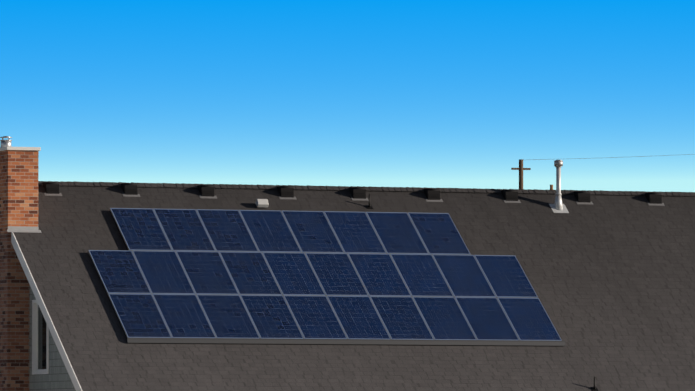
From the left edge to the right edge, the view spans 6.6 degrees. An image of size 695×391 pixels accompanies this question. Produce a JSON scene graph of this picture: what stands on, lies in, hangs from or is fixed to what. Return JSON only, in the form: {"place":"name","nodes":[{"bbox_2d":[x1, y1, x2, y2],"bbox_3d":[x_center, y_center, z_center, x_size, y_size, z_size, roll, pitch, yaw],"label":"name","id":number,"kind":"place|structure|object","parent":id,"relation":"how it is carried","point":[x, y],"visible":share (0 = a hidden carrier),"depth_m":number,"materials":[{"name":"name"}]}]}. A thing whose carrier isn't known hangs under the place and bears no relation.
{"place":"outdoors","nodes":[
{"label":"outdoors","id":0,"kind":"place"},
{"bbox_2d":[135,217,515,331],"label":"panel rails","id":1,"kind":"object","parent":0,"point":[309,262],"visible":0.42,"depth_m":131.83,"materials":[{"name":"silver metal"}]},
{"bbox_2d":[0,0,694,191],"label":"sky","id":2,"kind":"structure","parent":0,"point":[373,93],"materials":[{"name":"blue"}]},
{"bbox_2d":[13,185,694,390],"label":"roof front","id":3,"kind":"structure","parent":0,"point":[611,278],"depth_m":132.19,"materials":[{"name":"grey asphalt"}]},
{"bbox_2d":[7,225,41,232],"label":"chimney flashing","id":4,"kind":"object","parent":3,"relation":"on","point":[23,229],"visible":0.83,"depth_m":131.14,"materials":[{"name":"silver metal"}]},
{"bbox_2d":[11,232,81,390],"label":"rake","id":5,"kind":"object","parent":3,"relation":"attached to","point":[48,320],"visible":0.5,"depth_m":128.72,"materials":[{"name":"white wood"}]},
{"bbox_2d":[42,182,58,193],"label":"roof vent","id":6,"kind":"object","parent":3,"relation":"on","point":[51,187],"visible":0.94,"depth_m":132.69,"materials":[{"name":"black metal"}]},
{"bbox_2d":[44,193,61,195],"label":"vent flashing","id":7,"kind":"object","parent":3,"relation":"on","point":[59,194],"visible":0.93,"depth_m":132.63,"materials":[{"name":"grey metal"}]},
{"bbox_2d":[121,183,137,194],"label":"roof vent","id":8,"kind":"object","parent":3,"relation":"on","point":[129,188],"visible":0.9,"depth_m":133.36,"materials":[{"name":"black metal"}]},
{"bbox_2d":[123,194,140,196],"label":"vent flashing","id":9,"kind":"object","parent":3,"relation":"on","point":[124,195],"visible":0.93,"depth_m":133.30,"materials":[{"name":"grey metal"}]},
{"bbox_2d":[198,185,213,196],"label":"roof vent","id":10,"kind":"object","parent":3,"relation":"on","point":[206,190],"visible":0.94,"depth_m":133.99,"materials":[{"name":"black metal"}]},
{"bbox_2d":[199,195,216,198],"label":"vent flashing","id":11,"kind":"object","parent":3,"relation":"on","point":[211,197],"visible":0.93,"depth_m":133.94,"materials":[{"name":"grey metal"}]},
{"bbox_2d":[255,199,268,207],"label":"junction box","id":12,"kind":"object","parent":3,"relation":"on","point":[261,203],"visible":1,"depth_m":134.01,"materials":[{"name":"grey plastic"}]},
{"bbox_2d":[277,186,293,197],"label":"roof vent","id":13,"kind":"object","parent":3,"relation":"on","point":[285,191],"visible":0.94,"depth_m":134.68,"materials":[{"name":"black metal"}]},
{"bbox_2d":[279,196,296,199],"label":"vent flashing","id":14,"kind":"object","parent":3,"relation":"on","point":[289,198],"visible":0.93,"depth_m":134.64,"materials":[{"name":"grey metal"}]},
{"bbox_2d":[88,208,561,340],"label":"panel frames","id":15,"kind":"structure","parent":3,"relation":"on","point":[314,272],"depth_m":131.89,"materials":[{"name":"silver metal"}]},
{"bbox_2d":[89,208,561,340],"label":"glass panel","id":16,"kind":"object","parent":15,"relation":"in","point":[180,308],"visible":1,"depth_m":131.96,"materials":[{"name":"blue glass"}]},
{"bbox_2d":[127,338,565,345],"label":"array skirt","id":17,"kind":"object","parent":3,"relation":"on","point":[345,341],"visible":1,"depth_m":130.06,"materials":[{"name":"grey metal"}]},
{"bbox_2d":[349,187,365,198],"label":"roof vent","id":18,"kind":"object","parent":3,"relation":"on","point":[358,192],"visible":0.92,"depth_m":135.31,"materials":[{"name":"black metal"}]},
{"bbox_2d":[351,198,368,200],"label":"vent flashing","id":19,"kind":"object","parent":3,"relation":"on","point":[353,199],"visible":0.79,"depth_m":135.24,"materials":[{"name":"grey metal"}]},
{"bbox_2d":[38,181,694,196],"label":"ridge cap","id":20,"kind":"object","parent":3,"relation":"on","point":[321,188],"visible":0.69,"depth_m":135.68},
{"bbox_2d":[423,189,439,199],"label":"roof vent","id":21,"kind":"object","parent":3,"relation":"on","point":[432,194],"visible":0.92,"depth_m":135.95,"materials":[{"name":"black metal"}]},
{"bbox_2d":[426,199,442,201],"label":"vent flashing","id":22,"kind":"object","parent":3,"relation":"on","point":[440,200],"visible":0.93,"depth_m":135.90,"materials":[{"name":"grey metal"}]},
{"bbox_2d":[501,190,517,200],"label":"roof vent","id":23,"kind":"object","parent":3,"relation":"on","point":[510,195],"visible":0.92,"depth_m":136.65,"materials":[{"name":"black metal"}]},
{"bbox_2d":[504,200,520,202],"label":"vent flashing","id":24,"kind":"object","parent":3,"relation":"on","point":[505,201],"visible":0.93,"depth_m":136.59,"materials":[{"name":"grey metal"}]},
{"bbox_2d":[555,167,561,194],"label":"flue pipe","id":25,"kind":"object","parent":3,"relation":"on","point":[558,180],"visible":0.58,"depth_m":136.81,"materials":[{"name":"silver metal"}]},
{"bbox_2d":[554,160,562,166],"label":"flue cap","id":26,"kind":"object","parent":25,"relation":"on","point":[558,163],"visible":0.98,"depth_m":136.79,"materials":[{"name":"silver metal"}]},
{"bbox_2d":[549,204,568,212],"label":"flashing base","id":27,"kind":"object","parent":3,"relation":"on","point":[564,210],"visible":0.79,"depth_m":136.74,"materials":[{"name":"silver metal"}]},
{"bbox_2d":[554,195,562,210],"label":"pipe flashing","id":28,"kind":"object","parent":27,"relation":"on","point":[558,205],"visible":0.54,"depth_m":136.76,"materials":[{"name":"silver metal"}]},
{"bbox_2d":[573,191,589,202],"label":"roof vent","id":29,"kind":"object","parent":3,"relation":"on","point":[582,196],"visible":0.92,"depth_m":137.28,"materials":[{"name":"black metal"}]},
{"bbox_2d":[576,201,593,204],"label":"vent flashing","id":30,"kind":"object","parent":3,"relation":"on","point":[587,203],"visible":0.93,"depth_m":137.24,"materials":[{"name":"grey metal"}]},
{"bbox_2d":[645,193,661,203],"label":"roof vent","id":31,"kind":"object","parent":3,"relation":"on","point":[654,198],"visible":0.92,"depth_m":137.92,"materials":[{"name":"black metal"}]},
{"bbox_2d":[648,203,664,205],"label":"vent flashing","id":32,"kind":"object","parent":3,"relation":"on","point":[649,204],"visible":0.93,"depth_m":137.86,"materials":[{"name":"grey metal"}]},
{"bbox_2d":[532,154,690,159],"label":"utility wire","id":33,"kind":"object","parent":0,"point":[609,157],"visible":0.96,"depth_m":303.41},
{"label":"ground","id":34,"kind":"structure","parent":0,"visible":0},
{"bbox_2d":[0,150,38,390],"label":"chimney","id":35,"kind":"object","parent":34,"relation":"on","point":[18,187],"visible":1,"depth_m":131.11,"materials":[{"name":"brown brick"}]},
{"bbox_2d":[0,147,40,150],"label":"chimney cap","id":36,"kind":"object","parent":35,"relation":"on","point":[21,148],"visible":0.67,"depth_m":131.22,"materials":[{"name":"grey concrete"}]},
{"bbox_2d":[0,136,11,147],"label":"chimney flue","id":37,"kind":"object","parent":36,"relation":"on","point":[5,143],"visible":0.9,"depth_m":132.31,"materials":[{"name":"silver metal"}]},
{"bbox_2d":[29,287,75,390],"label":"gable wall","id":38,"kind":"structure","parent":34,"relation":"on","point":[57,378],"depth_m":129.75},
{"bbox_2d":[32,300,48,374],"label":"window trim","id":39,"kind":"structure","parent":38,"relation":"attached to","point":[42,371],"depth_m":130.76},
{"bbox_2d":[38,305,46,368],"bbox_3d":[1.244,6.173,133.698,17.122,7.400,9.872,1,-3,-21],"label":"window glass","id":40,"kind":"object","parent":39,"relation":"in","point":[42,324],"visible":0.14,"depth_m":130.55,"materials":[{"name":"black glass"}]},
{"bbox_2d":[511,159,530,188],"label":"utility poles","id":41,"kind":"object","parent":34,"relation":"on","point":[520,168],"visible":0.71,"depth_m":298.51,"materials":[{"name":"brown wood"}]}
]}

